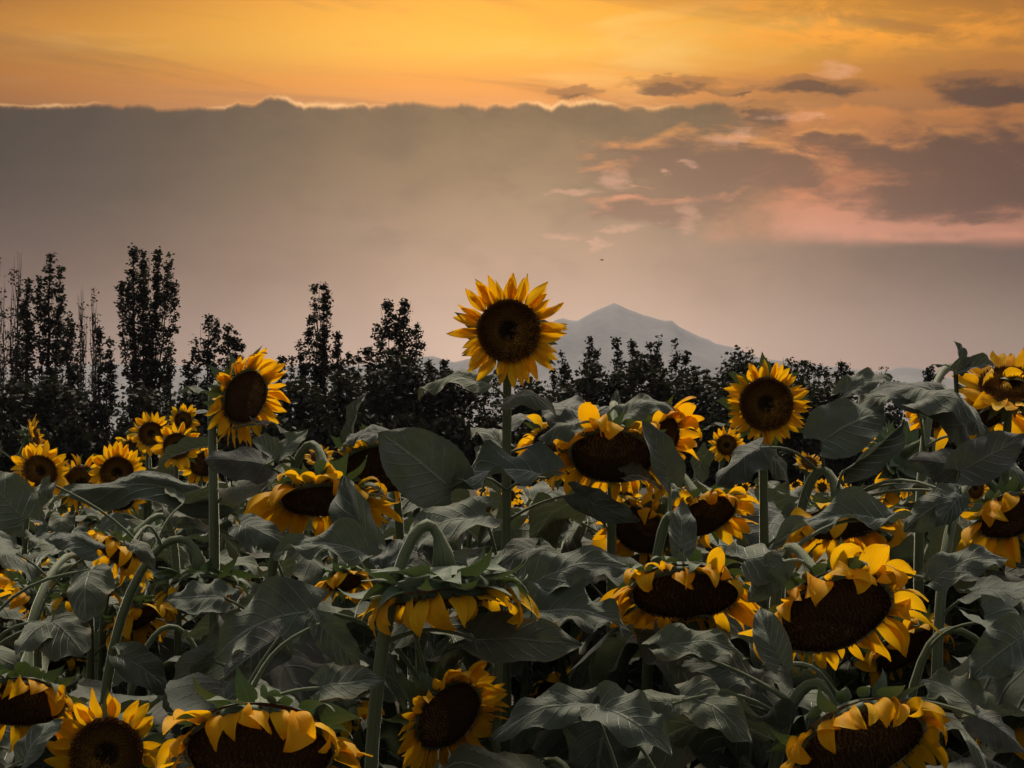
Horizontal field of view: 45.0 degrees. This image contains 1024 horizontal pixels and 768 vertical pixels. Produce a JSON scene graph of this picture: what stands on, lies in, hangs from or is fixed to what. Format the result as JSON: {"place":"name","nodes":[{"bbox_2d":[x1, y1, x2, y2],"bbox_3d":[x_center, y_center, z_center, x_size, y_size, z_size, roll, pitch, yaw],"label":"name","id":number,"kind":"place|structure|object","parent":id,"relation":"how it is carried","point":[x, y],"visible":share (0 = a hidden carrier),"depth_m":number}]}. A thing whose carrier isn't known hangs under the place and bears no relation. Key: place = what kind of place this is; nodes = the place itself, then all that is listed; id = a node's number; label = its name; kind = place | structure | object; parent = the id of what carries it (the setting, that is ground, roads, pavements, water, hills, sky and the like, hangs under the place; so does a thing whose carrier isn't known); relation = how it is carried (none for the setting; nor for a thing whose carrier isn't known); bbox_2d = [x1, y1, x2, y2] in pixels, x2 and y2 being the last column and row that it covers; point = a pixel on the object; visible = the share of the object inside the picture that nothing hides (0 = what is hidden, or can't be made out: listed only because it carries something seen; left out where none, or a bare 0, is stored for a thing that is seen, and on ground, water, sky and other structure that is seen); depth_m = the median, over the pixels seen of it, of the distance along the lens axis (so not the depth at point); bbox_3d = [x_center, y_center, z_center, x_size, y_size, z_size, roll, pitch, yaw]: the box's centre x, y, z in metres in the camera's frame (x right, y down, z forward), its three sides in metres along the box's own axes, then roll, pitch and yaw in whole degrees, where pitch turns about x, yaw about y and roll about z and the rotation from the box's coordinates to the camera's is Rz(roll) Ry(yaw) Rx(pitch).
{"place":"outdoors","nodes":[
{"label":"outdoors","id":0,"kind":"place"},
{"bbox_2d":[0,303,1021,436],"bbox_3d":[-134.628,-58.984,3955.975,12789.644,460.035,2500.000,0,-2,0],"label":"mountain range","id":1,"kind":"structure","parent":0,"point":[601,326],"depth_m":3925.19},
{"bbox_2d":[0,0,1023,378],"label":"sky","id":2,"kind":"structure","parent":0,"point":[825,182]},
{"bbox_2d":[4,438,1023,767],"bbox_3d":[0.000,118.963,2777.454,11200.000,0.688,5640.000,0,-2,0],"label":"field ground","id":3,"kind":"structure","parent":0,"point":[642,490],"depth_m":53.67},
{"bbox_2d":[0,257,10,394],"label":"poplar tree","id":4,"kind":"object","parent":3,"relation":"on","point":[3,362],"visible":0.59,"depth_m":91.99},
{"bbox_2d":[2,250,24,395],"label":"poplar tree","id":5,"kind":"object","parent":3,"relation":"on","point":[10,361],"visible":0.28,"depth_m":90.32},
{"bbox_2d":[0,530,28,650],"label":"sunflower","id":6,"kind":"object","parent":3,"relation":"on","point":[9,644],"visible":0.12,"depth_m":4.61},
{"bbox_2d":[0,538,35,626],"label":"sunflower","id":7,"kind":"object","parent":3,"relation":"on","point":[17,562],"visible":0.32,"depth_m":3.79},
{"bbox_2d":[0,471,40,536],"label":"sunflower","id":8,"kind":"object","parent":3,"relation":"on","point":[20,502],"visible":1,"depth_m":2.81},
{"bbox_2d":[10,277,40,391],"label":"poplar tree","id":9,"kind":"object","parent":3,"relation":"on","point":[26,363],"visible":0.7,"depth_m":87.80},
{"bbox_2d":[0,377,52,441],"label":"understorey tree","id":10,"kind":"object","parent":3,"relation":"on","point":[7,403],"visible":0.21,"depth_m":78.50},
{"bbox_2d":[0,414,56,545],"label":"sunflower","id":11,"kind":"object","parent":3,"relation":"on","point":[32,434],"visible":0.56,"depth_m":5.95},
{"bbox_2d":[6,718,62,767],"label":"leaf","id":12,"kind":"object","parent":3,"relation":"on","point":[29,747],"visible":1,"depth_m":2.00},
{"bbox_2d":[0,440,69,636],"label":"sunflower","id":13,"kind":"object","parent":3,"relation":"on","point":[37,465],"visible":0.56,"depth_m":5.16},
{"bbox_2d":[0,373,92,433],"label":"understorey tree","id":14,"kind":"object","parent":3,"relation":"on","point":[52,394],"visible":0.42,"depth_m":77.13},
{"bbox_2d":[32,253,67,407],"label":"poplar tree","id":15,"kind":"object","parent":3,"relation":"on","point":[44,308],"visible":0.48,"depth_m":89.36},
{"bbox_2d":[0,531,105,767],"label":"sunflower","id":16,"kind":"object","parent":3,"relation":"on","point":[29,696],"visible":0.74,"depth_m":2.54},
{"bbox_2d":[0,562,115,767],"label":"sunflower","id":17,"kind":"object","parent":3,"relation":"on","point":[63,633],"visible":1,"depth_m":2.39},
{"bbox_2d":[0,543,124,657],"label":"sunflower","id":18,"kind":"object","parent":3,"relation":"on","point":[61,596],"visible":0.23,"depth_m":3.36},
{"bbox_2d":[31,454,99,692],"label":"sunflower","id":19,"kind":"object","parent":3,"relation":"on","point":[77,474],"visible":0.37,"depth_m":5.49},
{"bbox_2d":[33,501,104,531],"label":"sunflower","id":20,"kind":"object","parent":3,"relation":"on","point":[62,509],"visible":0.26,"depth_m":6.85},
{"bbox_2d":[54,311,84,395],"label":"poplar tree","id":21,"kind":"object","parent":3,"relation":"on","point":[72,367],"visible":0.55,"depth_m":84.40},
{"bbox_2d":[42,645,97,767],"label":"sunflower","id":22,"kind":"object","parent":3,"relation":"on","point":[70,663],"visible":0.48,"depth_m":3.82},
{"bbox_2d":[53,380,108,439],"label":"understorey tree","id":23,"kind":"object","parent":3,"relation":"on","point":[92,424],"visible":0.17,"depth_m":80.40},
{"bbox_2d":[74,296,88,396],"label":"poplar tree","id":24,"kind":"object","parent":3,"relation":"on","point":[83,343],"visible":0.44,"depth_m":94.26},
{"bbox_2d":[26,512,152,676],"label":"sunflower","id":25,"kind":"object","parent":3,"relation":"on","point":[106,523],"visible":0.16,"depth_m":4.66},
{"bbox_2d":[0,563,184,679],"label":"sunflower","id":26,"kind":"object","parent":3,"relation":"on","point":[9,584],"visible":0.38,"depth_m":3.62},
{"bbox_2d":[87,288,103,418],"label":"poplar tree","id":27,"kind":"object","parent":3,"relation":"on","point":[94,351],"visible":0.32,"depth_m":93.24},
{"bbox_2d":[23,513,177,604],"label":"sunflower","id":28,"kind":"object","parent":3,"relation":"on","point":[43,544],"visible":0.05,"depth_m":5.12},
{"bbox_2d":[91,325,119,441],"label":"poplar tree","id":29,"kind":"object","parent":3,"relation":"on","point":[108,388],"visible":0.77,"depth_m":82.06},
{"bbox_2d":[43,688,168,767],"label":"sunflower","id":30,"kind":"object","parent":3,"relation":"on","point":[110,736],"visible":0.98,"depth_m":2.49},
{"bbox_2d":[85,441,145,513],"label":"sunflower","id":31,"kind":"object","parent":3,"relation":"on","point":[120,462],"visible":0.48,"depth_m":5.27},
{"bbox_2d":[0,475,260,764],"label":"sunflower","id":32,"kind":"object","parent":3,"relation":"on","point":[137,663],"visible":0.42,"depth_m":2.88},
{"bbox_2d":[68,551,197,694],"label":"sunflower","id":33,"kind":"object","parent":3,"relation":"on","point":[145,614],"visible":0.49,"depth_m":3.71},
{"bbox_2d":[41,507,225,641],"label":"sunflower","id":34,"kind":"object","parent":3,"relation":"on","point":[190,531],"visible":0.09,"depth_m":4.37},
{"bbox_2d":[75,624,196,738],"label":"sunflower","id":35,"kind":"object","parent":3,"relation":"on","point":[86,685],"visible":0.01,"depth_m":3.42},
{"bbox_2d":[106,381,174,437],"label":"understorey tree","id":36,"kind":"object","parent":3,"relation":"on","point":[134,411],"visible":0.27,"depth_m":74.56},
{"bbox_2d":[114,242,180,420],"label":"poplar tree","id":37,"kind":"object","parent":3,"relation":"on","point":[150,366],"visible":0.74,"depth_m":86.17},
{"bbox_2d":[126,412,171,520],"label":"sunflower","id":38,"kind":"object","parent":3,"relation":"on","point":[147,432],"visible":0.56,"depth_m":6.47},
{"bbox_2d":[65,531,262,690],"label":"sunflower","id":39,"kind":"object","parent":3,"relation":"on","point":[147,537],"visible":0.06,"depth_m":4.23},
{"bbox_2d":[160,346,177,423],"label":"poplar tree","id":40,"kind":"object","parent":3,"relation":"on","point":[168,370],"visible":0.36,"depth_m":84.00},
{"bbox_2d":[87,513,259,695],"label":"sunflower","id":41,"kind":"object","parent":3,"relation":"on","point":[121,556],"visible":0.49,"depth_m":3.64},
{"bbox_2d":[147,422,199,522],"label":"sunflower","id":42,"kind":"object","parent":3,"relation":"on","point":[177,463],"visible":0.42,"depth_m":6.08},
{"bbox_2d":[160,385,207,433],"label":"understorey tree","id":43,"kind":"object","parent":3,"relation":"on","point":[187,400],"visible":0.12,"depth_m":75.44},
{"bbox_2d":[106,549,264,695],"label":"sunflower","id":44,"kind":"object","parent":3,"relation":"on","point":[166,645],"visible":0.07,"depth_m":3.81},
{"bbox_2d":[165,402,207,476],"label":"sunflower","id":45,"kind":"object","parent":3,"relation":"on","point":[184,415],"visible":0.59,"depth_m":7.73},
{"bbox_2d":[179,446,223,486],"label":"sunflower","id":46,"kind":"object","parent":3,"relation":"on","point":[199,470],"visible":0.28,"depth_m":6.43},
{"bbox_2d":[178,313,225,416],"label":"poplar tree","id":47,"kind":"object","parent":3,"relation":"on","point":[215,332],"visible":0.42,"depth_m":88.21},
{"bbox_2d":[159,436,284,617],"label":"sunflower","id":48,"kind":"object","parent":3,"relation":"on","point":[185,444],"visible":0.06,"depth_m":4.20},
{"bbox_2d":[173,346,290,701],"bbox_3d":[-0.641,0.950,2.837,0.460,2.093,0.608,0,-2,0],"label":"sunflower","id":49,"kind":"object","parent":3,"relation":"on","point":[242,399],"visible":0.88,"depth_m":2.93},
{"bbox_2d":[218,323,245,369],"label":"poplar tree","id":50,"kind":"object","parent":3,"relation":"on","point":[233,343],"visible":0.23,"depth_m":89.25},
{"bbox_2d":[48,470,436,766],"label":"sunflower","id":51,"kind":"object","parent":3,"relation":"on","point":[121,492],"visible":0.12,"depth_m":3.06},
{"bbox_2d":[153,578,384,767],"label":"sunflower","id":52,"kind":"object","parent":3,"relation":"on","point":[302,665],"visible":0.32,"depth_m":2.47},
{"bbox_2d":[155,610,383,767],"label":"sunflower","id":53,"kind":"object","parent":3,"relation":"on","point":[270,727],"visible":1,"depth_m":1.82},
{"bbox_2d":[239,546,341,607],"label":"sunflower","id":54,"kind":"object","parent":3,"relation":"on","point":[312,572],"visible":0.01,"depth_m":4.39},
{"bbox_2d":[182,429,402,734],"bbox_3d":[-0.528,1.046,2.801,0.575,1.888,0.548,0,-2,0],"label":"sunflower","id":55,"kind":"object","parent":3,"relation":"on","point":[296,500],"visible":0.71,"depth_m":2.73},
{"bbox_2d":[273,377,336,431],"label":"understorey tree","id":56,"kind":"object","parent":3,"relation":"on","point":[300,395],"visible":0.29,"depth_m":77.55},
{"bbox_2d":[302,281,334,414],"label":"poplar tree","id":57,"kind":"object","parent":3,"relation":"on","point":[320,371],"visible":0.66,"depth_m":88.14},
{"bbox_2d":[328,330,347,411],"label":"poplar tree","id":58,"kind":"object","parent":3,"relation":"on","point":[338,366],"visible":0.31,"depth_m":90.29},
{"bbox_2d":[315,370,368,455],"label":"understorey tree","id":59,"kind":"object","parent":3,"relation":"on","point":[345,384],"visible":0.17,"depth_m":78.54},
{"bbox_2d":[315,552,374,607],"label":"sunflower","id":60,"kind":"object","parent":3,"relation":"on","point":[342,575],"visible":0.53,"depth_m":4.12},
{"bbox_2d":[218,475,508,767],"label":"sunflower","id":61,"kind":"object","parent":3,"relation":"on","point":[444,711],"visible":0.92,"depth_m":2.32},
{"bbox_2d":[331,660,429,767],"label":"sunflower","id":62,"kind":"object","parent":3,"relation":"on","point":[390,712],"visible":0.01,"depth_m":3.30},
{"bbox_2d":[344,350,436,428],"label":"understorey tree","id":63,"kind":"object","parent":3,"relation":"on","point":[379,407],"visible":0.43,"depth_m":75.50},
{"bbox_2d":[358,297,426,415],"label":"poplar tree","id":64,"kind":"object","parent":3,"relation":"on","point":[400,324],"visible":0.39,"depth_m":83.86},
{"bbox_2d":[330,391,494,767],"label":"sunflower","id":65,"kind":"object","parent":3,"relation":"on","point":[361,445],"visible":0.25,"depth_m":2.98},
{"bbox_2d":[409,367,490,442],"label":"understorey tree","id":66,"kind":"object","parent":3,"relation":"on","point":[449,396],"visible":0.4,"depth_m":75.46},
{"bbox_2d":[338,519,582,767],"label":"sunflower","id":67,"kind":"object","parent":3,"relation":"on","point":[417,596],"visible":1,"depth_m":2.03},
{"bbox_2d":[383,475,546,669],"bbox_3d":[-0.163,1.194,4.314,0.741,1.811,0.629,0,-2,0],"label":"sunflower","id":68,"kind":"object","parent":3,"relation":"on","point":[409,516],"visible":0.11,"depth_m":4.40},
{"bbox_2d":[408,413,542,691],"bbox_3d":[-0.124,1.098,4.254,0.596,1.997,0.643,0,-2,0],"label":"sunflower","id":69,"kind":"object","parent":3,"relation":"on","point":[517,422],"visible":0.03,"depth_m":4.21},
{"bbox_2d":[43,475,927,590],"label":"distant sunflowers","id":70,"kind":"object","parent":3,"relation":"on","point":[517,500],"visible":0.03,"depth_m":15.62},
{"bbox_2d":[472,365,501,445],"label":"poplar tree","id":71,"kind":"object","parent":3,"relation":"on","point":[484,414],"visible":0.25,"depth_m":89.95},
{"bbox_2d":[372,273,639,767],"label":"sunflower","id":72,"kind":"object","parent":3,"relation":"on","point":[511,333],"visible":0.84,"depth_m":2.75},
{"bbox_2d":[389,496,631,767],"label":"sunflower","id":73,"kind":"object","parent":3,"relation":"on","point":[555,582],"visible":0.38,"depth_m":2.22},
{"bbox_2d":[0,411,1023,487],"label":"scrub belt","id":74,"kind":"object","parent":3,"relation":"on","point":[67,439],"visible":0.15,"depth_m":61.26},
{"bbox_2d":[449,543,592,767],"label":"sunflower","id":75,"kind":"object","parent":3,"relation":"on","point":[519,743],"visible":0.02,"depth_m":3.24},
{"bbox_2d":[486,376,571,433],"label":"understorey tree","id":76,"kind":"object","parent":3,"relation":"on","point":[526,410],"visible":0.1,"depth_m":78.05},
{"bbox_2d":[433,492,630,767],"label":"sunflower","id":77,"kind":"object","parent":3,"relation":"on","point":[522,531],"visible":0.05,"depth_m":3.30},
{"bbox_2d":[443,742,646,767],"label":"sunflower","id":78,"kind":"object","parent":3,"relation":"on","point":[465,755],"visible":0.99,"depth_m":2.30},
{"bbox_2d":[513,414,578,668],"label":"sunflower","id":79,"kind":"object","parent":3,"relation":"on","point":[537,425],"visible":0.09,"depth_m":3.94},
{"bbox_2d":[513,645,589,753],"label":"sunflower","id":80,"kind":"object","parent":3,"relation":"on","point":[548,676],"visible":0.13,"depth_m":4.08},
{"bbox_2d":[548,349,572,400],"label":"poplar tree","id":81,"kind":"object","parent":3,"relation":"on","point":[564,371],"visible":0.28,"depth_m":87.98},
{"bbox_2d":[491,680,671,767],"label":"sunflower","id":82,"kind":"object","parent":3,"relation":"on","point":[632,719],"visible":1,"depth_m":1.90},
{"bbox_2d":[471,390,699,767],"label":"sunflower","id":83,"kind":"object","parent":3,"relation":"on","point":[603,449],"visible":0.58,"depth_m":2.79},
{"bbox_2d":[546,362,627,406],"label":"understorey tree","id":84,"kind":"object","parent":3,"relation":"on","point":[592,394],"visible":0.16,"depth_m":79.08},
{"bbox_2d":[481,395,704,689],"bbox_3d":[0.203,1.021,3.146,0.565,1.984,0.470,0,-2,0],"label":"sunflower","id":85,"kind":"object","parent":3,"relation":"on","point":[679,421],"visible":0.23,"depth_m":3.13},
{"bbox_2d":[568,554,686,767],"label":"sunflower","id":86,"kind":"object","parent":3,"relation":"on","point":[578,633],"visible":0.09,"depth_m":3.15},
{"bbox_2d":[596,352,676,414],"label":"understorey tree","id":87,"kind":"object","parent":3,"relation":"on","point":[655,380],"visible":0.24,"depth_m":77.81},
{"bbox_2d":[563,420,767,767],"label":"sunflower","id":88,"kind":"object","parent":3,"relation":"on","point":[682,586],"visible":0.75,"depth_m":2.41},
{"bbox_2d":[591,493,744,580],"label":"sunflower","id":89,"kind":"object","parent":3,"relation":"on","point":[639,537],"visible":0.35,"depth_m":3.09},
{"bbox_2d":[667,338,700,401],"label":"poplar tree","id":90,"kind":"object","parent":3,"relation":"on","point":[675,361],"visible":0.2,"depth_m":86.10},
{"bbox_2d":[655,369,723,432],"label":"understorey tree","id":91,"kind":"object","parent":3,"relation":"on","point":[695,389],"visible":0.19,"depth_m":77.19},
{"bbox_2d":[606,567,806,767],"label":"sunflower","id":92,"kind":"object","parent":3,"relation":"on","point":[659,757],"visible":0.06,"depth_m":2.43},
{"bbox_2d":[661,473,758,578],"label":"sunflower","id":93,"kind":"object","parent":3,"relation":"on","point":[713,509],"visible":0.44,"depth_m":3.18},
{"bbox_2d":[690,426,744,487],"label":"sunflower","id":94,"kind":"object","parent":3,"relation":"on","point":[725,444],"visible":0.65,"depth_m":7.14},
{"bbox_2d":[706,345,766,410],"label":"broadleaf tree","id":95,"kind":"object","parent":3,"relation":"on","point":[738,366],"visible":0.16,"depth_m":80.25},
{"bbox_2d":[738,488,808,516],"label":"sunflower","id":96,"kind":"object","parent":3,"relation":"on","point":[781,500],"depth_m":4.79},
{"bbox_2d":[700,352,854,667],"bbox_3d":[0.583,0.965,3.013,0.502,2.077,0.558,0,-2,0],"label":"sunflower","id":97,"kind":"object","parent":3,"relation":"on","point":[768,403],"visible":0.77,"depth_m":2.92},
{"bbox_2d":[737,499,836,681],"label":"sunflower","id":98,"kind":"object","parent":3,"relation":"on","point":[776,518],"visible":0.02,"depth_m":4.09},
{"bbox_2d":[637,689,990,767],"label":"sunflower","id":99,"kind":"object","parent":3,"relation":"on","point":[778,717],"visible":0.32,"depth_m":2.06},
{"bbox_2d":[770,550,864,700],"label":"sunflower","id":100,"kind":"object","parent":3,"relation":"on","point":[845,667],"visible":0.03,"depth_m":3.29},
{"bbox_2d":[802,374,857,419],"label":"understorey tree","id":101,"kind":"object","parent":3,"relation":"on","point":[817,399],"visible":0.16,"depth_m":75.16},
{"bbox_2d":[642,608,1023,767],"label":"sunflower","id":102,"kind":"object","parent":3,"relation":"on","point":[890,727],"visible":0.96,"depth_m":1.97},
{"bbox_2d":[715,397,969,668],"bbox_3d":[0.662,1.007,2.724,0.537,1.959,0.663,0,-2,0],"label":"sunflower","id":103,"kind":"object","parent":3,"relation":"on","point":[843,427],"visible":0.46,"depth_m":2.73},
{"bbox_2d":[701,486,1008,767],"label":"sunflower","id":104,"kind":"object","parent":3,"relation":"on","point":[850,600],"visible":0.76,"depth_m":2.15},
{"bbox_2d":[783,588,954,697],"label":"sunflower","id":105,"kind":"object","parent":3,"relation":"on","point":[873,663],"visible":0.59,"depth_m":2.81},
{"bbox_2d":[797,521,1005,764],"bbox_3d":[1.038,1.166,2.967,0.713,1.687,0.734,0,-2,0],"label":"sunflower","id":106,"kind":"object","parent":3,"relation":"on","point":[954,663],"visible":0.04,"depth_m":2.96},
{"bbox_2d":[831,363,1023,734],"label":"sunflower","id":107,"kind":"object","parent":3,"relation":"on","point":[958,417],"visible":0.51,"depth_m":2.93},
{"bbox_2d":[863,419,1021,543],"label":"sunflower","id":108,"kind":"object","parent":3,"relation":"on","point":[898,466],"visible":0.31,"depth_m":3.75},
{"bbox_2d":[901,564,1023,756],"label":"sunflower","id":109,"kind":"object","parent":3,"relation":"on","point":[956,742],"visible":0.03,"depth_m":2.97},
{"bbox_2d":[902,594,1023,767],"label":"sunflower","id":110,"kind":"object","parent":3,"relation":"on","point":[1007,692],"visible":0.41,"depth_m":2.27},
{"bbox_2d":[905,411,1023,509],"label":"sunflower","id":111,"kind":"object","parent":3,"relation":"on","point":[937,428],"visible":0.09,"depth_m":5.29},
{"bbox_2d":[907,341,1023,767],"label":"sunflower","id":112,"kind":"object","parent":3,"relation":"on","point":[987,459],"visible":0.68,"depth_m":2.63},
{"bbox_2d":[952,348,1023,575],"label":"sunflower","id":113,"kind":"object","parent":3,"relation":"on","point":[996,399],"visible":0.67,"depth_m":3.08},
{"bbox_2d":[969,613,1023,680],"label":"sunflower","id":114,"kind":"object","parent":3,"relation":"on","point":[997,652],"visible":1,"depth_m":1.98},
{"bbox_2d":[980,743,1023,767],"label":"sunflower","id":115,"kind":"object","parent":3,"relation":"on","point":[1011,760],"visible":0.09,"depth_m":2.47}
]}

